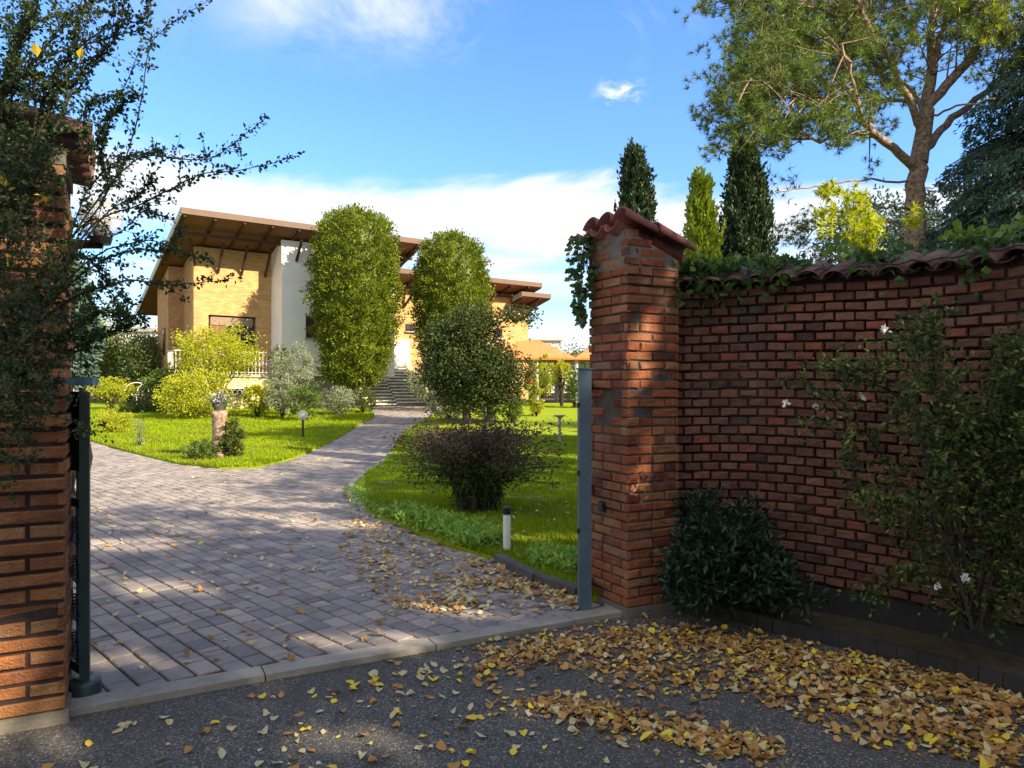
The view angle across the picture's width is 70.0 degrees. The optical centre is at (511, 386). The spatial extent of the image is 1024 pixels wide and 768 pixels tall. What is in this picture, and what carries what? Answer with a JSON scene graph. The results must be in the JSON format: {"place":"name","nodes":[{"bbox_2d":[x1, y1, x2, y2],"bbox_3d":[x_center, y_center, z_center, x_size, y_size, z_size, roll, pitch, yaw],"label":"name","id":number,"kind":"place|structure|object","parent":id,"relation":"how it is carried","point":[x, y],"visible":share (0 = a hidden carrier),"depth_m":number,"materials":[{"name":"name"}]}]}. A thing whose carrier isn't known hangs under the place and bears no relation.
{"place":"outdoors","nodes":[
{"label":"outdoors","id":0,"kind":"place"},
{"bbox_2d":[90,400,372,468],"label":"lawn grass","id":1,"kind":"structure","parent":0,"point":[97,404],"depth_m":18.07,"materials":[{"name":"green plant"}]},
{"bbox_2d":[73,320,136,391],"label":"garden tree","id":2,"kind":"object","parent":1,"relation":"on","point":[110,341],"visible":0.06,"depth_m":36.73,"materials":[{"name":"green plant"}]},
{"bbox_2d":[85,376,141,408],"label":"shrub","id":3,"kind":"object","parent":1,"relation":"on","point":[104,388],"visible":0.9,"depth_m":29.82,"materials":[{"name":"yellow plant"}]},
{"bbox_2d":[93,406,137,432],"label":"shrub","id":4,"kind":"object","parent":1,"relation":"on","point":[117,425],"visible":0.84,"depth_m":20.89,"materials":[{"name":"yellow plant"}]},
{"bbox_2d":[78,325,156,401],"bbox_3d":[-20.093,-1.201,37.807,6.741,4.112,6.487,0,0,0],"label":"hedge tree","id":5,"kind":"object","parent":1,"relation":"on","point":[106,371],"visible":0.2,"depth_m":36.71,"materials":[{"name":"green plant"}]},
{"bbox_2d":[113,332,164,402],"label":"hedge tree","id":6,"kind":"object","parent":1,"relation":"on","point":[152,362],"visible":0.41,"depth_m":33.29,"materials":[{"name":"green plant"}]},
{"bbox_2d":[131,410,147,445],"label":"shrub","id":7,"kind":"object","parent":1,"relation":"on","point":[140,442],"visible":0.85,"depth_m":17.49,"materials":[{"name":"green plant"}]},
{"bbox_2d":[114,392,173,412],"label":"shrub","id":8,"kind":"object","parent":1,"relation":"on","point":[139,407],"visible":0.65,"depth_m":28.45,"materials":[{"name":"green plant"}]},
{"bbox_2d":[132,358,199,412],"bbox_3d":[-13.178,0.017,28.064,2.246,2.173,2.309,0,0,0],"label":"shrub","id":9,"kind":"object","parent":1,"relation":"on","point":[150,383],"visible":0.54,"depth_m":27.68,"materials":[{"name":"green plant"}]},
{"bbox_2d":[148,360,242,418],"bbox_3d":[-11.249,0.144,26.110,3.081,2.134,3.046,0,0,0],"label":"shrub","id":10,"kind":"object","parent":1,"relation":"on","point":[187,401],"visible":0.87,"depth_m":25.58,"materials":[{"name":"yellow plant"}]},
{"bbox_2d":[174,436,222,459],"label":"shrub","id":11,"kind":"object","parent":1,"relation":"on","point":[196,452],"visible":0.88,"depth_m":14.85,"materials":[{"name":"green plant"}]},
{"bbox_2d":[168,320,267,410],"bbox_3d":[-11.038,-0.687,27.510,3.436,3.652,3.483,0,0,-35],"label":"shrub","id":12,"kind":"object","parent":1,"relation":"on","point":[192,351],"visible":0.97,"depth_m":27.11,"materials":[{"name":"yellow plant"}]},
{"bbox_2d":[211,410,227,456],"bbox_3d":[-6.132,1.018,15.331,0.400,1.030,0.390,0,0,0],"label":"pedestal","id":13,"kind":"object","parent":1,"relation":"on","point":[219,418],"visible":0.77,"depth_m":15.20,"materials":[{"name":"beige stone"}]},
{"bbox_2d":[201,389,236,409],"bbox_3d":[-6.161,0.275,15.352,0.740,0.446,0.637,0,0,-23],"label":"flower pot","id":14,"kind":"object","parent":13,"relation":"on","point":[219,402],"visible":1,"depth_m":15.25,"materials":[{"name":"purple plant"}]},
{"bbox_2d":[216,417,245,456],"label":"shrub","id":15,"kind":"object","parent":1,"relation":"on","point":[230,449],"visible":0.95,"depth_m":15.23,"materials":[{"name":"green plant"}]},
{"bbox_2d":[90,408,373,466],"bbox_3d":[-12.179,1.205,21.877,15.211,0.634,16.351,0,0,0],"label":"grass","id":16,"kind":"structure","parent":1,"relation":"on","point":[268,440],"depth_m":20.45,"materials":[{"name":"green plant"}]},
{"bbox_2d":[238,383,271,416],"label":"shrub","id":17,"kind":"object","parent":1,"relation":"on","point":[255,391],"visible":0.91,"depth_m":26.32,"materials":[{"name":"yellow plant"}]},
{"bbox_2d":[262,372,298,417],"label":"shrub","id":18,"kind":"object","parent":1,"relation":"on","point":[276,401],"visible":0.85,"depth_m":25.87,"materials":[{"name":"green plant"}]},
{"bbox_2d":[267,344,293,407],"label":"shrub","id":19,"kind":"object","parent":1,"relation":"on","point":[273,352],"visible":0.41,"depth_m":28.96,"materials":[{"name":"green plant"}]},
{"bbox_2d":[270,341,318,414],"bbox_3d":[-8.033,-0.299,26.970,1.694,2.892,1.763,0,0,0],"label":"shrub","id":20,"kind":"object","parent":1,"relation":"on","point":[303,365],"visible":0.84,"depth_m":26.91,"materials":[{"name":"green plant"}]},
{"bbox_2d":[298,410,307,436],"bbox_3d":[-5.639,1.030,19.716,0.276,0.780,0.269,0,0,0],"label":"garden lamp","id":21,"kind":"object","parent":1,"relation":"on","point":[302,415],"visible":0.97,"depth_m":19.64,"materials":[{"name":"white glass"}]},
{"bbox_2d":[282,381,324,419],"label":"shrub","id":22,"kind":"object","parent":1,"relation":"on","point":[304,394],"visible":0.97,"depth_m":24.90,"materials":[{"name":"green plant"}]},
{"bbox_2d":[315,385,359,414],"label":"shrub","id":23,"kind":"object","parent":1,"relation":"on","point":[346,399],"visible":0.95,"depth_m":27.26,"materials":[{"name":"green plant"}]},
{"bbox_2d":[298,202,409,407],"bbox_3d":[-6.657,-3.406,31.099,4.622,8.712,4.649,0,0,0],"label":"clipped tree","id":24,"kind":"object","parent":1,"relation":"on","point":[356,279],"visible":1,"depth_m":29.88,"materials":[{"name":"green plant"}]},
{"bbox_2d":[351,381,380,411],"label":"shrub","id":25,"kind":"object","parent":1,"relation":"on","point":[363,394],"visible":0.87,"depth_m":28.33,"materials":[{"name":"green plant"}]},
{"bbox_2d":[90,393,572,402],"bbox_3d":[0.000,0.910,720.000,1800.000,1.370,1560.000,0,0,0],"label":"ground","id":26,"kind":"structure","parent":0,"point":[548,399],"depth_m":41.50,"materials":[{"name":"green plant"}]},
{"bbox_2d":[73,328,156,395],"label":"neighbour house","id":27,"kind":"structure","parent":26,"relation":"on","point":[150,331],"depth_m":48.79,"materials":[{"name":"stone"}]},
{"bbox_2d":[97,297,155,397],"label":"garden tree","id":28,"kind":"object","parent":26,"relation":"on","point":[119,341],"visible":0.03,"depth_m":43.13,"materials":[{"name":"green plant"}]},
{"bbox_2d":[136,207,550,408],"bbox_3d":[-8.347,-3.025,38.846,19.745,8.950,11.350,0,0,-36],"label":"villa","id":29,"kind":"object","parent":26,"relation":"on","point":[263,258],"visible":0.32,"depth_m":32.24,"materials":[{"name":"brick"}]},
{"bbox_2d":[162,328,165,354],"bbox_3d":[-15.691,-2.000,32.985,0.060,1.200,0.500,0,0,-36],"label":"window","id":30,"kind":"structure","parent":29,"relation":"in","point":[163,330],"depth_m":32.80,"materials":[{"name":"grey wood"}]},
{"bbox_2d":[208,315,254,373],"bbox_3d":[-12.290,-1.755,32.071,2.115,2.610,0.120,0,0,-36],"label":"window","id":31,"kind":"structure","parent":29,"relation":"in","point":[249,321],"depth_m":32.20,"materials":[{"name":"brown wood"}]},
{"bbox_2d":[227,388,251,396],"bbox_3d":[-11.505,0.275,30.826,1.021,0.390,0.252,0,0,-36],"label":"basement window","id":32,"kind":"structure","parent":29,"relation":"in","point":[235,390],"depth_m":30.81,"materials":[{"name":"grey glass"}]},
{"bbox_2d":[304,316,318,338],"bbox_3d":[-8.741,-2.600,32.645,1.040,1.020,0.120,0,0,-36],"label":"window","id":33,"kind":"structure","parent":29,"relation":"in","point":[309,322],"depth_m":32.50,"materials":[{"name":"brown wood"}]},
{"bbox_2d":[405,324,415,332],"bbox_3d":[-5.097,-2.935,37.010,0.670,0.430,0.120,0,0,-36],"label":"window","id":34,"kind":"structure","parent":29,"relation":"in","point":[408,326],"depth_m":36.99,"materials":[{"name":"grey wood"}]},
{"bbox_2d":[70,606,622,716],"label":"threshold kerb","id":35,"kind":"structure","parent":26,"relation":"on","point":[156,692],"depth_m":4.09,"materials":[{"name":"concrete"}]},
{"bbox_2d":[359,362,430,406],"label":"garden stairs","id":36,"kind":"structure","parent":26,"relation":"on","point":[391,391],"depth_m":33.67,"materials":[{"name":"stone"}]},
{"bbox_2d":[528,337,562,349],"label":"flat roofed block","id":37,"kind":"structure","parent":26,"relation":"on","point":[549,340],"depth_m":59.99,"materials":[{"name":"grey paint"}]},
{"bbox_2d":[502,341,590,402],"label":"pavilion","id":38,"kind":"structure","parent":26,"relation":"on","point":[536,349],"depth_m":35.70,"materials":[{"name":"orange tile"}]},
{"bbox_2d":[531,378,563,396],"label":"garden fence","id":39,"kind":"object","parent":26,"relation":"on","point":[550,388],"visible":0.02,"depth_m":45.99,"materials":[{"name":"metal"}]},
{"bbox_2d":[528,343,573,392],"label":"garden tree","id":40,"kind":"object","parent":26,"relation":"on","point":[551,371],"visible":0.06,"depth_m":51.24,"materials":[{"name":"green plant"}]},
{"bbox_2d":[528,353,589,392],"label":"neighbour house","id":41,"kind":"structure","parent":26,"relation":"on","point":[564,368],"depth_m":54.45,"materials":[{"name":"beige tile"}]},
{"bbox_2d":[554,337,590,386],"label":"garden tree","id":42,"kind":"object","parent":26,"relation":"on","point":[576,353],"visible":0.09,"depth_m":43.64,"materials":[{"name":"green plant"}]},
{"bbox_2d":[72,404,608,693],"bbox_3d":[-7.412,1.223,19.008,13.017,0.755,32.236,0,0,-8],"label":"paved drive","id":43,"kind":"structure","parent":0,"point":[131,489],"depth_m":6.19,"materials":[{"name":"grey stone"}]},
{"bbox_2d":[71,261,110,560],"bbox_3d":[-3.822,0.217,6.397,0.537,2.673,0.638,0,0,0],"label":"evergreen shrub","id":44,"kind":"object","parent":43,"relation":"on","point":[93,355],"visible":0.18,"depth_m":6.40,"materials":[{"name":"green plant"}]},
{"bbox_2d":[90,459,578,667],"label":"leaf litter","id":45,"kind":"object","parent":43,"relation":"on","point":[290,657],"visible":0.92,"depth_m":5.74,"materials":[{"name":"yellow plant"}]},
{"bbox_2d":[346,453,390,511],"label":"drive curb","id":46,"kind":"structure","parent":43,"relation":"on","point":[355,479],"depth_m":11.05,"materials":[{"name":"concrete"}]},
{"bbox_2d":[403,349,441,409],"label":"shrub","id":47,"kind":"object","parent":43,"relation":"on","point":[414,389],"visible":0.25,"depth_m":29.71,"materials":[{"name":"green plant"}]},
{"bbox_2d":[421,386,462,420],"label":"shrub","id":48,"kind":"object","parent":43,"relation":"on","point":[445,412],"visible":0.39,"depth_m":25.25,"materials":[{"name":"green plant"}]},
{"bbox_2d":[372,500,530,546],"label":"border plants","id":49,"kind":"object","parent":43,"relation":"on","point":[463,528],"visible":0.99,"depth_m":7.53,"materials":[{"name":"green plant"}]},
{"bbox_2d":[378,405,576,514],"bbox_3d":[-0.393,0.896,8.848,2.362,1.362,2.564,0,0,0],"label":"barberry bush","id":50,"kind":"object","parent":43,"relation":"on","point":[477,469],"visible":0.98,"depth_m":8.63,"materials":[{"name":"purple plant"}]},
{"bbox_2d":[470,391,501,420],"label":"shrub","id":51,"kind":"object","parent":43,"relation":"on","point":[476,411],"visible":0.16,"depth_m":24.76,"materials":[{"name":"green plant"}]},
{"bbox_2d":[492,385,529,422],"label":"shrub","id":52,"kind":"object","parent":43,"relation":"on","point":[515,411],"visible":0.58,"depth_m":24.33,"materials":[{"name":"green plant"}]},
{"bbox_2d":[493,553,576,594],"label":"dark drive curb","id":53,"kind":"structure","parent":43,"relation":"on","point":[513,565],"depth_m":5.79,"materials":[{"name":"grey concrete"}]},
{"bbox_2d":[514,538,576,575],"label":"border plants","id":54,"kind":"object","parent":43,"relation":"on","point":[563,557],"visible":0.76,"depth_m":6.04,"materials":[{"name":"green plant"}]},
{"bbox_2d":[577,206,695,617],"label":"gate pier","id":55,"kind":"structure","parent":43,"relation":"on","point":[634,337],"depth_m":5.12,"materials":[{"name":"brick"}]},
{"bbox_2d":[564,228,597,328],"bbox_3d":[0.500,-0.786,5.315,0.266,0.744,0.563,0,0,23],"label":"ivy","id":56,"kind":"object","parent":55,"relation":"attached to","point":[581,295],"visible":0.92,"depth_m":5.30,"materials":[{"name":"green plant"}]},
{"bbox_2d":[576,368,592,610],"bbox_3d":[0.670,0.711,5.965,0.123,1.678,1.885,0,0,11],"label":"gate leaf","id":57,"kind":"object","parent":55,"relation":"attached to","point":[584,488],"visible":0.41,"depth_m":5.06,"materials":[{"name":"paint"}]},
{"bbox_2d":[599,501,606,511],"bbox_3d":[0.646,0.860,5.232,0.035,0.070,0.055,0,0,-28],"label":"gate sensor","id":58,"kind":"object","parent":55,"relation":"attached to","point":[602,506],"visible":1,"depth_m":5.21,"materials":[{"name":"black plastic"}]},
{"bbox_2d":[353,403,597,601],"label":"lawn grass","id":59,"kind":"structure","parent":0,"point":[549,410],"depth_m":23.76,"materials":[{"name":"green plant"}]},
{"bbox_2d":[341,484,386,514],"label":"border plants","id":60,"kind":"object","parent":59,"relation":"on","point":[356,489],"visible":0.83,"depth_m":9.81,"materials":[{"name":"green plant"}]},
{"bbox_2d":[405,227,496,386],"bbox_3d":[-2.625,-3.087,32.185,4.279,7.967,4.121,0,0,0],"label":"clipped tree","id":61,"kind":"object","parent":59,"relation":"on","point":[450,267],"visible":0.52,"depth_m":31.16,"materials":[{"name":"green plant"}]},
{"bbox_2d":[409,293,543,423],"bbox_3d":[-1.185,-0.863,23.844,4.455,4.298,3.834,0,0,0],"label":"garden tree","id":62,"kind":"object","parent":59,"relation":"on","point":[494,370],"visible":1,"depth_m":23.44,"materials":[{"name":"green plant"}]},
{"bbox_2d":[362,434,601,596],"bbox_3d":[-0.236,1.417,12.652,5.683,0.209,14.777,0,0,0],"label":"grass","id":63,"kind":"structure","parent":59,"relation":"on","point":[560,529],"depth_m":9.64,"materials":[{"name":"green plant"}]},
{"bbox_2d":[503,506,510,549],"bbox_3d":[-0.047,1.312,6.681,0.080,0.436,0.079,0,0,0],"label":"bollard light","id":64,"kind":"object","parent":63,"relation":"on","point":[507,527],"visible":0.8,"depth_m":6.65,"materials":[{"name":"white plastic"}]},
{"bbox_2d":[523,365,535,398],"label":"shrub","id":65,"kind":"object","parent":59,"relation":"on","point":[528,378],"visible":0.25,"depth_m":33.92,"materials":[{"name":"green plant"}]},
{"bbox_2d":[527,382,545,415],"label":"shrub","id":66,"kind":"object","parent":59,"relation":"on","point":[539,407],"visible":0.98,"depth_m":26.92,"materials":[{"name":"green plant"}]},
{"bbox_2d":[531,353,553,403],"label":"shrub","id":67,"kind":"object","parent":59,"relation":"on","point":[544,381],"visible":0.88,"depth_m":32.96,"materials":[{"name":"green plant"}]},
{"bbox_2d":[553,415,565,440],"bbox_3d":[1.211,1.093,18.628,0.320,0.720,0.315,0,0,0],"label":"bird bath","id":68,"kind":"object","parent":59,"relation":"on","point":[559,417],"visible":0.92,"depth_m":18.59,"materials":[{"name":"grey stone"}]},
{"bbox_2d":[551,359,572,405],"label":"shrub","id":69,"kind":"object","parent":59,"relation":"on","point":[559,371],"visible":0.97,"depth_m":31.89,"materials":[{"name":"green plant"}]},
{"bbox_2d":[563,370,576,407],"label":"shrub","id":70,"kind":"object","parent":59,"relation":"on","point":[571,391],"visible":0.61,"depth_m":30.90,"materials":[{"name":"green plant"}]},
{"bbox_2d":[613,136,657,222],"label":"cypress","id":71,"kind":"object","parent":59,"relation":"on","point":[636,190],"visible":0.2,"depth_m":12.34,"materials":[{"name":"green plant"}]},
{"bbox_2d":[677,166,726,263],"bbox_3d":[2.848,-0.895,11.030,0.954,4.890,0.884,0,0,-23],"label":"cypress","id":72,"kind":"object","parent":59,"relation":"on","point":[700,230],"visible":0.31,"depth_m":10.86,"materials":[{"name":"green plant"}]},
{"bbox_2d":[717,130,783,269],"bbox_3d":[3.959,-1.425,12.592,1.527,5.950,1.529,0,0,28],"label":"cypress","id":73,"kind":"object","parent":59,"relation":"on","point":[747,209],"visible":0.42,"depth_m":12.33,"materials":[{"name":"green plant"}]},
{"bbox_2d":[671,0,1023,260],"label":"pine tree","id":74,"kind":"object","parent":59,"relation":"on","point":[853,30],"visible":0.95,"depth_m":13.21,"materials":[{"name":"green plant"}]},
{"bbox_2d":[785,177,944,264],"bbox_3d":[9.393,-2.120,19.646,3.759,7.105,4.111,0,0,-32],"label":"evergreen tree","id":75,"kind":"object","parent":59,"relation":"on","point":[889,227],"visible":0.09,"depth_m":19.00,"materials":[{"name":"green plant"}]},
{"bbox_2d":[885,187,952,253],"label":"cedar tree","id":76,"kind":"object","parent":59,"relation":"on","point":[928,207],"visible":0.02,"depth_m":16.64,"materials":[{"name":"green plant"}]},
{"bbox_2d":[888,178,994,250],"bbox_3d":[12.624,-2.322,19.394,6.173,7.512,6.211,0,0,25],"label":"evergreen tree","id":77,"kind":"object","parent":59,"relation":"on","point":[935,216],"depth_m":19.50,"materials":[{"name":"green plant"}]},
{"bbox_2d":[915,27,1023,253],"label":"cedar tree","id":78,"kind":"object","parent":59,"relation":"on","point":[996,190],"visible":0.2,"depth_m":13.14,"materials":[{"name":"green plant"}]},
{"bbox_2d":[0,609,1023,767],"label":"road","id":79,"kind":"structure","parent":0,"point":[146,738],"depth_m":3.44,"materials":[{"name":"grey asphalt"}]},
{"bbox_2d":[0,101,95,734],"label":"gate pier","id":80,"kind":"structure","parent":79,"relation":"on","point":[37,552],"depth_m":3.40,"materials":[{"name":"brick"}]},
{"bbox_2d":[66,377,101,697],"bbox_3d":[-2.888,0.757,4.235,1.956,1.605,0.216,0,0,37],"label":"gate leaf","id":81,"kind":"object","parent":80,"relation":"attached to","point":[85,683],"visible":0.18,"depth_m":3.69,"materials":[{"name":"paint"}]},
{"bbox_2d":[69,200,122,248],"bbox_3d":[-2.284,-0.823,3.720,0.585,0.248,0.199,0,0,0],"label":"pier lamp","id":82,"kind":"object","parent":80,"relation":"attached to","point":[100,241],"visible":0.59,"depth_m":3.68,"materials":[{"name":"white glass"}]},
{"bbox_2d":[0,0,304,503],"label":"cotoneaster","id":83,"kind":"object","parent":80,"relation":"attached to","point":[14,70],"visible":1,"depth_m":3.05,"materials":[{"name":"green plant"}]},
{"bbox_2d":[42,763,54,767],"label":"fallen leaf","id":84,"kind":"object","parent":79,"relation":"on","point":[47,765],"visible":1,"depth_m":3.00,"materials":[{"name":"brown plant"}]},
{"bbox_2d":[79,760,89,767],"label":"fallen leaf","id":85,"kind":"object","parent":79,"relation":"on","point":[83,764],"visible":1,"depth_m":3.03,"materials":[{"name":"beige plant"}]},
{"bbox_2d":[184,745,192,753],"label":"fallen leaf","id":86,"kind":"object","parent":79,"relation":"on","point":[187,748],"visible":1,"depth_m":3.16,"materials":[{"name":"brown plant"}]},
{"bbox_2d":[218,747,225,757],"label":"fallen leaf","id":87,"kind":"object","parent":79,"relation":"on","point":[221,752],"visible":1,"depth_m":3.11,"materials":[{"name":"beige plant"}]},
{"bbox_2d":[257,725,267,733],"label":"fallen leaf","id":88,"kind":"object","parent":79,"relation":"on","point":[264,730],"visible":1,"depth_m":3.33,"materials":[{"name":"beige plant"}]},
{"bbox_2d":[367,755,377,760],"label":"fallen leaf","id":89,"kind":"object","parent":79,"relation":"on","point":[372,758],"visible":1,"depth_m":3.08,"materials":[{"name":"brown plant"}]},
{"bbox_2d":[368,669,377,676],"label":"fallen leaf","id":90,"kind":"object","parent":79,"relation":"on","point":[373,672],"visible":1,"depth_m":3.98,"materials":[{"name":"beige plant"}]},
{"bbox_2d":[436,741,445,750],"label":"fallen leaf","id":91,"kind":"object","parent":79,"relation":"on","point":[440,745],"visible":1,"depth_m":3.18,"materials":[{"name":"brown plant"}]},
{"bbox_2d":[446,761,460,767],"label":"fallen leaf","id":92,"kind":"object","parent":79,"relation":"on","point":[454,765],"visible":1,"depth_m":3.01,"materials":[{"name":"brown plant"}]},
{"bbox_2d":[473,677,482,686],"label":"fallen leaf","id":93,"kind":"object","parent":79,"relation":"on","point":[478,683],"visible":1,"depth_m":3.85,"materials":[{"name":"brown plant"}]},
{"bbox_2d":[506,730,516,735],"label":"fallen leaf","id":94,"kind":"object","parent":79,"relation":"on","point":[511,733],"visible":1,"depth_m":3.31,"materials":[{"name":"beige plant"}]},
{"bbox_2d":[510,747,517,754],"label":"fallen leaf","id":95,"kind":"object","parent":79,"relation":"on","point":[513,751],"visible":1,"depth_m":3.14,"materials":[{"name":"yellow plant"}]},
{"bbox_2d":[640,731,651,740],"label":"fallen leaf","id":96,"kind":"object","parent":79,"relation":"on","point":[645,735],"visible":1,"depth_m":3.26,"materials":[{"name":"yellow plant"}]},
{"bbox_2d":[447,612,1023,767],"bbox_3d":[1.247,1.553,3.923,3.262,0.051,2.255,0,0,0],"label":"leaf litter","id":97,"kind":"object","parent":79,"relation":"on","point":[1013,750],"visible":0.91,"depth_m":3.73,"materials":[{"name":"yellow plant"}]},
{"bbox_2d":[677,242,1023,656],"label":"boundary wall","id":98,"kind":"structure","parent":79,"relation":"on","point":[737,425],"depth_m":4.90,"materials":[{"name":"brick"}]},
{"bbox_2d":[672,211,1023,316],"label":"ivy","id":99,"kind":"object","parent":98,"relation":"on","point":[981,239],"visible":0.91,"depth_m":4.81,"materials":[{"name":"green plant"}]},
{"bbox_2d":[775,291,1023,644],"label":"climbing rose","id":100,"kind":"object","parent":98,"relation":"attached to","point":[1012,492],"visible":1,"depth_m":3.93,"materials":[{"name":"green plant"}]},
{"bbox_2d":[677,599,1023,697],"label":"bed edging","id":101,"kind":"object","parent":79,"relation":"on","point":[1005,681],"visible":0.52,"depth_m":4.29,"materials":[{"name":"grey concrete"}]},
{"bbox_2d":[721,599,1023,676],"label":"planting bed","id":102,"kind":"object","parent":79,"relation":"on","point":[986,657],"visible":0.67,"depth_m":4.39,"materials":[{"name":"brown soil"}]},
{"bbox_2d":[650,481,830,624],"bbox_3d":[1.448,1.110,4.885,1.095,0.893,1.004,0,0,0],"label":"glossy bush","id":103,"kind":"object","parent":102,"relation":"on","point":[725,558],"visible":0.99,"depth_m":4.71,"materials":[{"name":"green plant"}]},
{"bbox_2d":[0,0,1023,352],"label":"sky","id":104,"kind":"structure","parent":0,"point":[506,123],"materials":[{"name":"blue"}]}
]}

